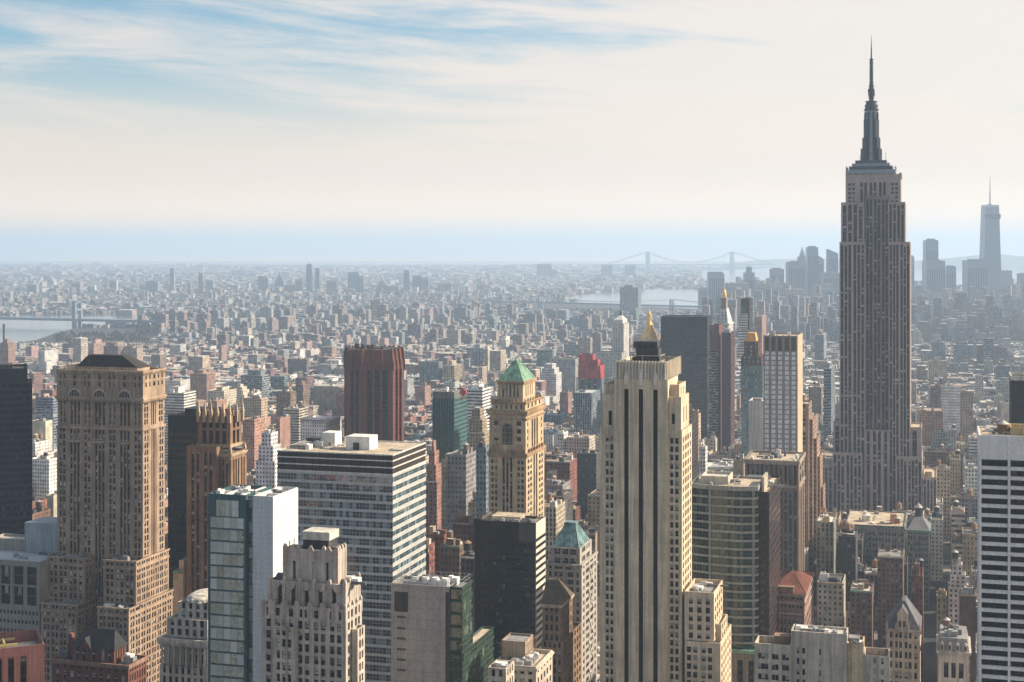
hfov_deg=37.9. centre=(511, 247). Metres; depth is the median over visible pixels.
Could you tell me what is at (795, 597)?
hipped building
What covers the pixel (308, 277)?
skyline tower
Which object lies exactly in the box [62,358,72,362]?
loft block
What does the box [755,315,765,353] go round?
apartment tower
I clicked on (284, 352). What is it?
apartment block
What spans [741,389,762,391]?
window
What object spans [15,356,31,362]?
loft block
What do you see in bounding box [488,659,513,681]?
building
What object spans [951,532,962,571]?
apartment block
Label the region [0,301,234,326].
suspension bridge
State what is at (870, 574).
loft block
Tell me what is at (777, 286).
skyline tower
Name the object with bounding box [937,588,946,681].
loft block
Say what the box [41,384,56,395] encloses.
apartment block
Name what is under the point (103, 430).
window
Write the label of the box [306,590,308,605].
window
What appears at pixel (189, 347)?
loft block
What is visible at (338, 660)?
window
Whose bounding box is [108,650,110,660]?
window
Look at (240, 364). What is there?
loft block
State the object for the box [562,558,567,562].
window
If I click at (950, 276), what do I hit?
skyline tower
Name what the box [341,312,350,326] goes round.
tower block
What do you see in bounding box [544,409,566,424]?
loft block
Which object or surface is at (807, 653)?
loft building
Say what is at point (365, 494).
office tower
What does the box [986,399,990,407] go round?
loft block
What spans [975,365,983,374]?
loft block
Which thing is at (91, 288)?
skyline tower
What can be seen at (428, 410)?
loft block
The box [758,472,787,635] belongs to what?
dark tower
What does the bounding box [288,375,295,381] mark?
loft block
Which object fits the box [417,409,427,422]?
loft block
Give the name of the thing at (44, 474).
office block
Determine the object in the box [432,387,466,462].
teal tower
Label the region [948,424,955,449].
apartment block
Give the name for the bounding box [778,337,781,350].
window
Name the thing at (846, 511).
apartment block
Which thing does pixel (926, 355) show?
apartment block
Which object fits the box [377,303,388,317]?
tower block
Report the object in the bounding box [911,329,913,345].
tower block
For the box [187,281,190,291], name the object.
skyline tower
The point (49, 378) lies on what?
loft block
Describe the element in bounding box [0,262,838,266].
sea water
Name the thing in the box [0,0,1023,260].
sky
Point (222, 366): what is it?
loft block
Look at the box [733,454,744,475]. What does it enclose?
apartment block
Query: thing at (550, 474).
loft block
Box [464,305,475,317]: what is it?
tower block
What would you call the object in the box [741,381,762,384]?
window
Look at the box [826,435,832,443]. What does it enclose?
loft block
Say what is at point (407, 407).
loft block
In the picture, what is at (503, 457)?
window
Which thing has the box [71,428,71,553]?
window
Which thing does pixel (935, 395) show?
apartment block
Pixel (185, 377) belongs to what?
office block
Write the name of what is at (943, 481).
loft block
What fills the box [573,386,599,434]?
office block
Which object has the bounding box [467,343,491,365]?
apartment tower
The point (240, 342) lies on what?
loft block
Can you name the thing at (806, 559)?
apartment block
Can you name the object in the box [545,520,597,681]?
stone office tower
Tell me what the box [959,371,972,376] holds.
walk up building
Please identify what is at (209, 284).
skyline tower
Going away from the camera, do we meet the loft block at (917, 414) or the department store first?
the department store
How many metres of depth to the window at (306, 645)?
454.18 m
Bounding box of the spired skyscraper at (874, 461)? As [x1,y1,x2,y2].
[823,36,936,513]
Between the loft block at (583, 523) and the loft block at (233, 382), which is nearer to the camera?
the loft block at (583, 523)
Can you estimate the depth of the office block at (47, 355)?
2962.86 m
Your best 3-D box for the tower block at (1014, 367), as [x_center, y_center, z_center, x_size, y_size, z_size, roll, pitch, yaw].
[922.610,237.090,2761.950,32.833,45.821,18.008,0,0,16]
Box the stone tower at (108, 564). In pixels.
[40,351,173,681]
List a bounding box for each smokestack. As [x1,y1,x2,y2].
[3,324,4,338]
[40,298,43,306]
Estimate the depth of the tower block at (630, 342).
3320.22 m
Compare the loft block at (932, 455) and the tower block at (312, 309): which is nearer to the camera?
the loft block at (932, 455)
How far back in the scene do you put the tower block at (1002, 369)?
2456.48 m
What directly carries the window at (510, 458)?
in the pyramid tower at (515, 413)
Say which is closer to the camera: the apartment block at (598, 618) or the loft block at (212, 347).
the apartment block at (598, 618)
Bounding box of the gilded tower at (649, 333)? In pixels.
[636,310,660,346]
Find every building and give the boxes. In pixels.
[0,516,56,635]
[0,629,44,681]
[28,364,37,369]
[49,627,148,681]
[157,588,207,681]
[166,357,176,361]
[168,367,181,369]
[174,354,187,361]
[176,361,187,365]
[208,478,297,681]
[227,376,240,379]
[236,355,246,360]
[293,371,303,376]
[312,375,325,379]
[322,375,340,379]
[391,569,493,681]
[464,369,474,373]
[464,376,474,380]
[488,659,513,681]
[498,633,553,681]
[519,352,531,355]
[529,348,539,351]
[540,578,581,681]
[550,396,556,403]
[578,353,603,424]
[692,471,761,681]
[743,449,805,570]
[755,624,889,681]
[778,563,814,632]
[803,393,824,571]
[886,595,921,681]
[906,503,930,604]
[917,379,927,384]
[917,400,927,405]
[919,387,927,391]
[936,617,970,681]
[953,384,968,388]
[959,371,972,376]
[974,395,992,399]
[977,420,1023,681]
[1014,356,1023,362]
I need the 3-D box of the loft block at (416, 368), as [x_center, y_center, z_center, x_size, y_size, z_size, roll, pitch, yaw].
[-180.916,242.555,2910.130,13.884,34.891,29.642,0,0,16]
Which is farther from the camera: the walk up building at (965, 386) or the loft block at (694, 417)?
the walk up building at (965, 386)
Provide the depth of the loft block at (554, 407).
2252.31 m
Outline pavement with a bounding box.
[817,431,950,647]
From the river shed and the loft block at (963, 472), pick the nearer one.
the loft block at (963, 472)
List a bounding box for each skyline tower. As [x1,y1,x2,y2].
[27,284,38,292]
[49,288,57,292]
[71,283,81,291]
[87,285,95,292]
[109,280,117,290]
[124,287,134,291]
[146,281,159,291]
[169,268,174,290]
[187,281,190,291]
[198,272,203,287]
[206,280,213,289]
[258,275,268,291]
[275,271,284,290]
[285,284,295,292]
[296,279,302,290]
[306,264,311,291]
[315,268,319,289]
[327,280,336,290]
[348,272,359,291]
[359,276,363,291]
[377,276,387,291]
[387,285,398,292]
[404,270,408,290]
[412,275,421,290]
[421,277,428,289]
[437,283,444,292]
[445,283,451,291]
[477,276,483,290]
[537,264,551,276]
[550,269,556,275]
[601,265,612,277]
[625,265,634,274]
[698,287,706,305]
[707,272,723,309]
[725,282,748,292]
[741,265,756,296]
[754,283,770,295]
[769,268,783,283]
[771,276,782,296]
[785,289,805,304]
[786,261,804,289]
[797,248,804,261]
[805,246,817,295]
[818,256,823,284]
[821,272,838,294]
[821,289,837,301]
[826,249,837,272]
[911,255,913,295]
[911,281,926,303]
[922,260,944,297]
[923,239,937,260]
[925,300,927,320]
[945,265,955,289]
[962,259,987,301]
[974,300,985,308]
[1001,270,1012,287]
[1002,295,1018,312]
[1017,273,1023,296]
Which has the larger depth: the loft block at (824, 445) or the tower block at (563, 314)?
the tower block at (563, 314)
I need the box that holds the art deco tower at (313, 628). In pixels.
[261,527,365,681]
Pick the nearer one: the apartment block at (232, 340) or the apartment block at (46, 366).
the apartment block at (46, 366)
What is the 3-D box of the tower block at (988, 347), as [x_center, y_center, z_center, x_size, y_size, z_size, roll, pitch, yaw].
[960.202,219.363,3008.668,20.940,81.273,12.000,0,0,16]
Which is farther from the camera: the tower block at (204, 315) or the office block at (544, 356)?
the tower block at (204, 315)
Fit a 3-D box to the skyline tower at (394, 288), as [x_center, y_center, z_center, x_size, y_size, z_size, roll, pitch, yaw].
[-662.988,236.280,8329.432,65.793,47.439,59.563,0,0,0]
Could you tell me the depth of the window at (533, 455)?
909.55 m
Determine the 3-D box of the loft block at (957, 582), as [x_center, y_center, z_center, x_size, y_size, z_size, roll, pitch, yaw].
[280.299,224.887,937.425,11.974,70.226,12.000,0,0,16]
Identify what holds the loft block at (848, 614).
on the ground
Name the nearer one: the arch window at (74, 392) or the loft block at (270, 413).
the arch window at (74, 392)
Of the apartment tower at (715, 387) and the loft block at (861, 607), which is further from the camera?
the apartment tower at (715, 387)
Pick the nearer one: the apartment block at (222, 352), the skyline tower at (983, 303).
the apartment block at (222, 352)
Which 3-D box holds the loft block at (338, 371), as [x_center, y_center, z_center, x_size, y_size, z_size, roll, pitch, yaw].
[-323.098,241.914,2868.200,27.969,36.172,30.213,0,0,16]
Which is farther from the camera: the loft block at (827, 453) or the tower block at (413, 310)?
the tower block at (413, 310)
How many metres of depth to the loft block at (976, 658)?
850.95 m
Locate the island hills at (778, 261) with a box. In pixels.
[727,259,838,264]
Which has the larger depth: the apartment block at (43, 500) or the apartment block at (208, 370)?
the apartment block at (208, 370)
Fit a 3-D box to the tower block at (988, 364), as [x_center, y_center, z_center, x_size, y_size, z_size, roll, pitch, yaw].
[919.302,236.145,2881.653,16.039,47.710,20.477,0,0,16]
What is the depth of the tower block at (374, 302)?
5457.95 m
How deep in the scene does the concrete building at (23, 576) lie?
753.50 m
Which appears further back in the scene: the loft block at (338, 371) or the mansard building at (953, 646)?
the loft block at (338, 371)
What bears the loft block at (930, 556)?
on the ground
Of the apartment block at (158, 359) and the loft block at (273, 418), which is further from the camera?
the apartment block at (158, 359)
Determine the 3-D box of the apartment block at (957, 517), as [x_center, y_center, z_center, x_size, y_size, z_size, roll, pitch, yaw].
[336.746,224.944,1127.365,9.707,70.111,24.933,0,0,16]
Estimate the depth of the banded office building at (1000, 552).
509.05 m
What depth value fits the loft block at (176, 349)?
3398.30 m
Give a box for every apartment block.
[26,343,38,356]
[28,371,42,391]
[32,396,35,412]
[32,433,53,457]
[32,496,46,507]
[32,500,49,519]
[33,391,40,396]
[41,360,53,374]
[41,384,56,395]
[46,490,56,516]
[50,360,65,381]
[66,347,72,352]
[151,350,165,367]
[164,377,189,400]
[165,521,167,547]
[188,355,209,371]
[207,369,215,380]
[211,397,225,408]
[218,341,226,361]
[229,335,236,344]
[238,332,253,346]
[248,351,261,364]
[248,390,261,396]
[250,334,258,347]
[276,414,289,448]
[278,347,288,360]
[283,401,307,444]
[295,372,312,395]
[304,338,311,348]
[310,385,314,399]
[321,335,336,346]
[321,342,336,356]
[336,387,343,415]
[344,332,350,346]
[380,336,388,345]
[404,378,413,398]
[413,440,431,453]
[415,381,430,408]
[430,340,435,351]
[443,354,451,364]
[444,379,458,387]
[468,489,475,518]
[471,377,483,384]
[478,362,486,382]
[484,385,493,393]
[491,391,497,400]
[500,336,508,349]
[516,335,524,345]
[530,365,539,380]
[535,377,545,395]
[544,492,564,560]
[545,447,572,459]
[552,489,572,520]
[560,389,571,414]
[567,430,594,456]
[585,524,599,560]
[587,489,599,527]
[595,434,599,450]
[597,560,599,580]
[597,596,599,642]
[705,431,718,450]
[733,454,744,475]
[805,547,808,570]
[809,381,822,426]
[814,358,827,369]
[826,509,840,529]
[836,523,863,573]
[839,511,846,529]
[840,509,849,519]
[893,502,922,520]
[904,550,907,596]
[911,406,915,422]
[912,376,916,403]
[916,361,927,379]
[919,341,930,356]
[921,349,931,361]
[923,508,937,532]
[928,382,936,406]
[930,384,942,406]
[931,505,943,580]
[936,498,943,512]
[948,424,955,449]
[949,449,960,510]
[951,500,964,536]
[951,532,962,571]
[962,522,976,584]
[967,517,976,526]
[969,435,976,455]
[975,373,982,403]
[997,393,1002,414]
[1000,399,1008,422]
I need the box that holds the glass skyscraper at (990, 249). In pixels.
[979,187,1001,294]
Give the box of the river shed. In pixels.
[117,309,136,314]
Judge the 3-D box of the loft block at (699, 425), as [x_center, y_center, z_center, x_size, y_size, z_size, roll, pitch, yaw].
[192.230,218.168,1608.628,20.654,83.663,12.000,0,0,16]
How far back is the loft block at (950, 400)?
1953.72 m
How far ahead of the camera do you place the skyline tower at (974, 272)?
5600.00 m
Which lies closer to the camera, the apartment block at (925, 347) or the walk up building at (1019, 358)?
the walk up building at (1019, 358)
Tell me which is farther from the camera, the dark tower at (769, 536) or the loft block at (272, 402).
the loft block at (272, 402)
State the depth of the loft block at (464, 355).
3152.04 m
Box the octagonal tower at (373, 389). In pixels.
[343,343,404,440]
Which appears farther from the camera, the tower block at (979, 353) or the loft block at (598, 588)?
the tower block at (979, 353)
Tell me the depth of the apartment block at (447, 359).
2910.27 m
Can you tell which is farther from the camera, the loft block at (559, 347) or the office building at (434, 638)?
the loft block at (559, 347)
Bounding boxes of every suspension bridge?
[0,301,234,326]
[482,296,715,312]
[604,252,774,269]
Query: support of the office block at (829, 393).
on the ground
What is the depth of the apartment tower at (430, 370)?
2625.78 m
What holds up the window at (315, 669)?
in the art deco tower at (313, 628)
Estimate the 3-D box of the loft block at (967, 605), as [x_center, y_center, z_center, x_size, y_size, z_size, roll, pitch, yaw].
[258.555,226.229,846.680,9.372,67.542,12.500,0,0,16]
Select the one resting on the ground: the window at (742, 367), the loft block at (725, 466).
the loft block at (725, 466)
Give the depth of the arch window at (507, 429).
893.48 m
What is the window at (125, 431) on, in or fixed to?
in the stone tower at (108, 564)
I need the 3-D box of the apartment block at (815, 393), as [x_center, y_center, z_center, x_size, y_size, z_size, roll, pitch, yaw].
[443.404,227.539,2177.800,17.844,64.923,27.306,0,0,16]
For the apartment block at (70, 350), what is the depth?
3238.19 m
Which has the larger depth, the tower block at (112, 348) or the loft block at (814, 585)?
the tower block at (112, 348)
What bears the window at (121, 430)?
in the stone tower at (108, 564)
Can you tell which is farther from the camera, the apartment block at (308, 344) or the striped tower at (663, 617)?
the apartment block at (308, 344)
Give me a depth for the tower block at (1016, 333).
3861.32 m
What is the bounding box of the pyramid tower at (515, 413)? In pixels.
[486,358,546,516]
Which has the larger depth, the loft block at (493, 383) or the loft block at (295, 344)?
the loft block at (295, 344)
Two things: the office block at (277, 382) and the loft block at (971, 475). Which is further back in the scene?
the office block at (277, 382)
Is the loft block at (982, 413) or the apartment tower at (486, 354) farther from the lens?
the apartment tower at (486, 354)
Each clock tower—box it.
[612,309,628,357]
[714,284,733,331]
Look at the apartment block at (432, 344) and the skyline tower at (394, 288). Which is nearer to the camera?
the apartment block at (432, 344)
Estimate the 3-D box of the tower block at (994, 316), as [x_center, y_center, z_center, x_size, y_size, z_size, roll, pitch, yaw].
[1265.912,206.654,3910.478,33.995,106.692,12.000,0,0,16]
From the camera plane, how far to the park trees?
4220.13 m
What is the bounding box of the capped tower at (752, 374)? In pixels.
[741,332,762,456]
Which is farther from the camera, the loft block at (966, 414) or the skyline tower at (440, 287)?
the skyline tower at (440, 287)
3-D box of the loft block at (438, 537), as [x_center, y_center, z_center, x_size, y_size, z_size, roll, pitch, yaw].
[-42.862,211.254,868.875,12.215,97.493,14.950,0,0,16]
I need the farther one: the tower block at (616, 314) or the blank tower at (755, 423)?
the tower block at (616, 314)
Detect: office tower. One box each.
[277,430,425,681]
[474,511,544,660]
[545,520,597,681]
[763,330,802,451]
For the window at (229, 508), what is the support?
in the glass building at (252, 530)
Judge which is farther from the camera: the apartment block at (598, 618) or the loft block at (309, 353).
the loft block at (309, 353)
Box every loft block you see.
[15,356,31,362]
[17,340,25,348]
[32,412,35,419]
[43,374,54,383]
[43,381,52,388]
[58,352,72,360]
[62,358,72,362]
[143,344,153,348]
[143,352,151,361]
[165,494,167,505]
[169,370,179,376]
[170,344,185,354]
[172,558,186,614]
[183,370,191,375]
[186,344,193,349]
[191,347,200,354]
[196,396,205,404]
[199,344,206,350]
[203,347,216,356]
[207,345,215,349]
[216,378,231,381]
[220,364,229,369]
[228,379,238,386]
[230,363,242,374]
[235,362,243,368]
[236,340,243,345]
[238,345,245,351]
[244,364,254,369]
[247,469,255,484]
[255,364,264,368]
[256,347,271,351]
[267,365,276,376]
[268,352,281,362]
[268,399,275,404]
[268,410,275,423]
[272,413,275,423]
[274,356,286,367]
[274,373,285,375]
[277,366,286,373]
[278,358,287,373]
[281,345,290,348]
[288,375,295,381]
[291,339,299,349]
[296,346,304,357]
[300,414,339,441]
[305,346,315,357]
[309,401,319,414]
[313,338,321,348]
[318,359,336,374]
[319,353,334,363]
[319,411,333,415]
[334,367,343,375]
[404,350,412,356]
[404,394,414,404]
[404,405,414,411]
[404,422,420,432]
[404,430,414,440]
[405,359,417,373]
[405,411,415,422]
[408,434,412,440]
[410,353,422,362]
[412,401,423,412]
[413,363,419,374]
[413,430,426,440]
[415,354,427,357]
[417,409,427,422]
[419,408,431,412]
[425,403,431,409]
[425,421,431,431]
[426,525,447,575]
[426,538,434,574]
[427,430,431,438]
[428,347,434,359]
[429,379,441,387]
[435,350,441,358]
[437,383,443,388]
[440,529,465,578]
[447,443,475,529]
[452,510,473,551]
[460,540,473,632]
[462,352,466,365]
[465,357,472,368]
[467,407,488,449]
[476,436,488,516]
[487,369,497,380]
[487,376,497,391]
[505,341,520,352]
[508,350,512,359]
[523,355,534,362]
[527,366,543,372]
[535,387,544,403]
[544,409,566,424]
[544,428,559,431]
[544,432,557,451]
[544,455,576,500]
[544,475,570,499]
[545,396,549,404]
[546,400,559,410]
[546,470,556,481]
[547,425,569,430]
[548,342,556,346]
[553,430,567,451]
[556,349,566,357]
[557,345,563,351]
[562,415,572,423]
[562,422,572,426]
[573,503,581,520]
[578,515,587,530]
[597,581,599,595]
[597,647,599,670]
[597,671,599,681]
[689,404,698,480]
[699,413,700,438]
[699,442,706,473]
[707,450,712,462]
[708,459,719,462]
[708,461,732,471]
[709,446,733,460]
[719,458,733,462]
[728,444,733,451]
[734,440,740,458]
[735,423,740,438]
[737,389,740,408]
[805,367,809,375]
[812,368,823,375]
[813,557,815,606]
[813,606,816,624]
[815,413,818,431]
[816,506,835,605]
[817,571,845,626]
[818,375,823,383]
[820,441,830,450]
[823,452,831,457]
[826,348,838,355]
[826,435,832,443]
[830,358,838,367]
[838,522,857,601]
[846,601,849,636]
[850,579,873,646]
[858,557,865,578]
[864,558,876,626]
[877,544,903,647]
[911,558,923,677]
[912,407,919,421]
[919,406,942,445]
[922,383,928,387]
[922,445,930,455]
[925,444,963,494]
[927,459,949,536]
[930,533,930,579]
[931,428,950,449]
[935,376,942,383]
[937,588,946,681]
[941,383,960,435]
[947,377,961,383]
[948,550,967,624]
[950,358,956,372]
[951,488,976,526]
[956,436,964,451]
[959,585,976,681]
[960,359,967,371]
[960,389,972,443]
[963,453,976,465]
[963,460,964,484]
[964,358,973,364]
[965,443,968,455]
[965,463,976,495]
[971,559,976,586]
[973,417,975,430]
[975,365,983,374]
[976,415,990,425]
[976,594,976,631]
[976,642,976,674]
[979,408,989,417]
[980,400,985,408]
[983,383,994,394]
[984,374,990,382]
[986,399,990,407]
[987,409,996,414]
[989,381,995,386]
[990,413,1000,419]
[991,417,1000,423]
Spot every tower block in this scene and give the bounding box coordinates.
[62,340,72,352]
[103,342,122,354]
[123,343,142,360]
[151,312,166,325]
[154,312,168,333]
[167,309,177,319]
[170,317,177,332]
[177,311,186,325]
[187,311,197,321]
[197,312,210,324]
[199,306,210,313]
[199,318,208,333]
[210,309,220,320]
[217,317,228,328]
[218,331,228,350]
[230,310,236,319]
[235,317,247,329]
[242,310,254,317]
[248,316,255,329]
[256,318,265,331]
[260,305,272,321]
[268,317,278,330]
[274,307,283,318]
[276,304,286,309]
[279,315,293,329]
[282,306,295,318]
[284,307,291,315]
[307,304,317,315]
[318,309,331,316]
[332,303,346,313]
[335,306,343,324]
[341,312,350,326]
[348,309,357,316]
[358,307,365,316]
[366,309,370,322]
[371,298,381,309]
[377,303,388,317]
[381,330,392,342]
[389,307,396,317]
[393,329,404,344]
[399,306,407,320]
[405,335,414,343]
[408,321,422,340]
[410,309,420,318]
[412,300,420,307]
[412,310,419,322]
[424,308,432,320]
[425,332,429,343]
[430,327,437,343]
[437,311,449,323]
[438,326,444,335]
[442,337,446,345]
[445,307,450,323]
[447,326,460,345]
[454,306,466,321]
[460,329,468,344]
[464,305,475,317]
[466,326,474,333]
[467,309,474,318]
[469,330,475,343]
[471,302,480,312]
[472,305,477,316]
[485,301,490,316]
[489,316,496,329]
[508,304,513,319]
[519,323,528,334]
[523,312,536,332]
[535,311,543,324]
[546,308,556,318]
[557,309,569,320]
[557,328,567,340]
[564,340,577,355]
[569,315,578,328]
[578,336,591,357]
[579,312,591,330]
[582,328,594,336]
[583,309,594,313]
[583,316,590,330]
[592,314,601,327]
[592,330,601,352]
[614,309,622,318]
[620,285,640,313]
[629,308,638,324]
[629,337,631,350]
[815,329,825,359]
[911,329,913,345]
[914,328,919,344]
[928,325,931,342]
[929,357,946,385]
[931,333,940,348]
[932,338,943,359]
[953,291,971,314]
[953,340,972,363]
[964,326,973,340]
[967,337,978,358]
[974,329,978,341]
[976,342,998,365]
[983,336,993,364]
[984,357,992,374]
[988,306,1001,337]
[989,330,994,341]
[995,323,1008,343]
[996,344,1005,364]
[996,360,1009,379]
[996,377,1008,400]
[1007,363,1019,371]
[1009,326,1023,342]
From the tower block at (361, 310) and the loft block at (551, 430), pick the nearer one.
the loft block at (551, 430)
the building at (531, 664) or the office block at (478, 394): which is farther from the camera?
the office block at (478, 394)
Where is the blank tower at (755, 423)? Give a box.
[749,397,762,452]
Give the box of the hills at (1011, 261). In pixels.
[914,255,1023,269]
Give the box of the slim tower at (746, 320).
[737,294,752,365]
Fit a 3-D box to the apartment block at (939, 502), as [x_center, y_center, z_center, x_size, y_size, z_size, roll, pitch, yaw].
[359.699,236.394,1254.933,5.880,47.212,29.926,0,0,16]
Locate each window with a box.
[2,565,9,583]
[2,585,9,603]
[15,566,22,584]
[15,586,22,604]
[28,567,36,585]
[28,587,36,605]
[69,390,78,395]
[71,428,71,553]
[75,429,75,554]
[76,647,78,657]
[78,429,78,552]
[82,649,84,658]
[92,649,94,659]
[94,391,103,396]
[96,429,96,627]
[99,430,100,604]
[99,673,102,680]
[103,430,103,558]
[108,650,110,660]
[119,391,129,396]
[121,430,121,554]
[125,431,125,555]
[128,431,129,556]
[203,430,205,442]
[210,430,212,442]
[216,431,218,442]
[216,500,237,516]
[223,431,225,443]
[267,618,270,625]
[267,641,270,648]
[267,664,270,671]
[279,585,281,603]
[292,588,294,604]
[294,561,295,577]
[305,621,308,628]
[305,644,308,651]
[305,667,308,674]
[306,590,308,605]
[314,622,317,629]
[314,645,317,652]
[314,668,317,675]
[319,591,322,604]
[321,634,324,641]
[321,657,324,664]
[327,563,328,580]
[333,591,335,603]
[337,635,340,642]
[337,658,340,665]
[337,670,340,677]
[503,424,511,444]
[503,457,504,511]
[506,457,508,511]
[510,458,511,511]
[533,455,533,515]
[562,549,567,553]
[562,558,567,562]
[570,549,575,554]
[570,558,575,563]
[741,366,762,368]
[741,370,762,372]
[741,374,762,376]
[741,378,762,380]
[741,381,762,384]
[741,385,762,387]
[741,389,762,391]
[741,393,762,395]
[741,397,762,399]
[765,337,768,350]
[771,337,774,350]
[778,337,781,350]
[785,338,788,350]
[792,338,795,350]
[944,662,947,676]
[951,663,955,677]
[959,663,963,677]
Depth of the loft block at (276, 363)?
3015.09 m
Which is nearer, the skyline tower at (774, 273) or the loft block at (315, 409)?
the loft block at (315, 409)
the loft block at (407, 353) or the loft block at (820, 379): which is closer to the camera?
the loft block at (820, 379)
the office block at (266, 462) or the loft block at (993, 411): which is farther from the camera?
the loft block at (993, 411)
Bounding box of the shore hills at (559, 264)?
[504,264,650,266]
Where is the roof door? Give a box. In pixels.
[353,443,358,449]
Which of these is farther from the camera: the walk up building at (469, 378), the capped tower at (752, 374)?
the walk up building at (469, 378)
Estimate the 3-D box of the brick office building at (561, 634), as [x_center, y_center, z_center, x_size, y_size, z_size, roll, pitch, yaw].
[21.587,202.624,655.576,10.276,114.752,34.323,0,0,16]
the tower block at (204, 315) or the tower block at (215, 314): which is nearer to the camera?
the tower block at (204, 315)
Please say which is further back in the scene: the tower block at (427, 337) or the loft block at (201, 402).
the tower block at (427, 337)
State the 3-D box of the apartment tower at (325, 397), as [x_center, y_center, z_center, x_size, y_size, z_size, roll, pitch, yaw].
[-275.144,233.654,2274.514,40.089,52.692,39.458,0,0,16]
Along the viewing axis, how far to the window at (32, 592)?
750.37 m
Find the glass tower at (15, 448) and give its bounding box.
[0,363,31,534]
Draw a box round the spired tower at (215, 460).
[187,398,247,595]
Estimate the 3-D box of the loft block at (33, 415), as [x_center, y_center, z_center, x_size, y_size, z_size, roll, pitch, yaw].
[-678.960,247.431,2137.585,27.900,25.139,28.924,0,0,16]
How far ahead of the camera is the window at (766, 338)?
1016.16 m
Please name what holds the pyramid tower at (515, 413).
on the ground
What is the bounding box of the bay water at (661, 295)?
[568,288,701,308]
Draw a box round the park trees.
[53,307,615,350]
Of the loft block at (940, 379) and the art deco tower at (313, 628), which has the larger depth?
the loft block at (940, 379)
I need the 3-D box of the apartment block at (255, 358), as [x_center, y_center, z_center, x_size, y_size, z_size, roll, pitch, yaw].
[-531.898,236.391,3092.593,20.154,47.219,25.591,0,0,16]
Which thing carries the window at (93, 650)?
in the brick building at (94, 655)
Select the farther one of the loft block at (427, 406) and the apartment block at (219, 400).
the loft block at (427, 406)
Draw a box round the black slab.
[661,315,711,438]
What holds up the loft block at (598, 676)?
on the ground
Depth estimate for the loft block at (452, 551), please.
831.98 m
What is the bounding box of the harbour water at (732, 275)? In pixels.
[701,268,1023,284]
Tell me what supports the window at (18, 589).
in the concrete building at (23, 576)
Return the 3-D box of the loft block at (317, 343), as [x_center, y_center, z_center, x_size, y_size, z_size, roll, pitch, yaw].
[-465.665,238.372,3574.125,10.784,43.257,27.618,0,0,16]
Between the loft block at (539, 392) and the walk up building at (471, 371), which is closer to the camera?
the loft block at (539, 392)
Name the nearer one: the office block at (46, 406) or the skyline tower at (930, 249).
the office block at (46, 406)
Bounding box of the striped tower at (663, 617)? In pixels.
[600,340,730,681]
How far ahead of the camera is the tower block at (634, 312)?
4804.30 m
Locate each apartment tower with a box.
[0,339,14,363]
[73,337,87,362]
[88,339,105,354]
[106,341,123,346]
[165,385,195,464]
[190,369,214,402]
[208,386,236,408]
[236,384,248,407]
[241,369,268,399]
[243,395,267,427]
[243,415,264,471]
[276,386,295,417]
[288,357,308,376]
[296,381,308,415]
[314,383,343,412]
[420,361,441,384]
[426,440,440,531]
[441,452,450,528]
[443,360,461,382]
[457,356,463,382]
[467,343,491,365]
[483,345,491,371]
[490,349,505,370]
[709,324,722,450]
[722,329,734,451]
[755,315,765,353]
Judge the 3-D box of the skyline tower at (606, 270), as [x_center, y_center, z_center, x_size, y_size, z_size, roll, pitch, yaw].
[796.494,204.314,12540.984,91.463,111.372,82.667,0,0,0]
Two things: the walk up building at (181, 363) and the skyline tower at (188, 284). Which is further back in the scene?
the skyline tower at (188, 284)
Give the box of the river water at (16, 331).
[0,313,143,342]
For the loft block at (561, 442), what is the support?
on the ground
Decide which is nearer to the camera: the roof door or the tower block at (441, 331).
the roof door
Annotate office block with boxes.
[32,418,51,450]
[32,451,56,497]
[36,393,57,448]
[38,349,57,368]
[174,375,189,378]
[256,429,280,487]
[270,375,287,389]
[325,360,342,366]
[439,351,461,364]
[467,383,490,431]
[537,349,553,366]
[540,363,561,402]
[550,356,577,393]
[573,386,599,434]
[577,448,599,518]
[596,351,625,380]
[824,361,834,441]
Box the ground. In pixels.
[0,261,1023,681]
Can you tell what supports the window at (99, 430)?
in the stone tower at (108, 564)
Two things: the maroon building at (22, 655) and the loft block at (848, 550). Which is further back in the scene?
the loft block at (848, 550)
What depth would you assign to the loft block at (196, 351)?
3388.51 m
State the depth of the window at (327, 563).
456.01 m
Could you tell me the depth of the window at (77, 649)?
568.63 m
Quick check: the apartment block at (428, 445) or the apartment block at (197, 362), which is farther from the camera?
the apartment block at (197, 362)
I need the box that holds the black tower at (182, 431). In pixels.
[168,406,235,588]
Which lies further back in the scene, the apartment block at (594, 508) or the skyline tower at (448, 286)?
the skyline tower at (448, 286)
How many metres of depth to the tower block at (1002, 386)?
2350.22 m
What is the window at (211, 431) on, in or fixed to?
in the spired tower at (215, 460)
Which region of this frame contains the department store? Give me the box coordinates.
[846,509,907,565]
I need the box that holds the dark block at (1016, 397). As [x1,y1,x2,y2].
[1009,372,1023,423]
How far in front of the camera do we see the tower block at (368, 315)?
4952.11 m
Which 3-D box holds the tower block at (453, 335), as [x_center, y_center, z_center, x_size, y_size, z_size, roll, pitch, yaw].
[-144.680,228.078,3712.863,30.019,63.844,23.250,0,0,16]
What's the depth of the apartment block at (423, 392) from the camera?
2250.01 m
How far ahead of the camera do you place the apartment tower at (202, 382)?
2304.79 m
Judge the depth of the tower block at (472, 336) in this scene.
3858.37 m
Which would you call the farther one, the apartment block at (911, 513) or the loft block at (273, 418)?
the loft block at (273, 418)
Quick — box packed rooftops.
[0,262,1023,681]
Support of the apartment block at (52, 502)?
on the ground

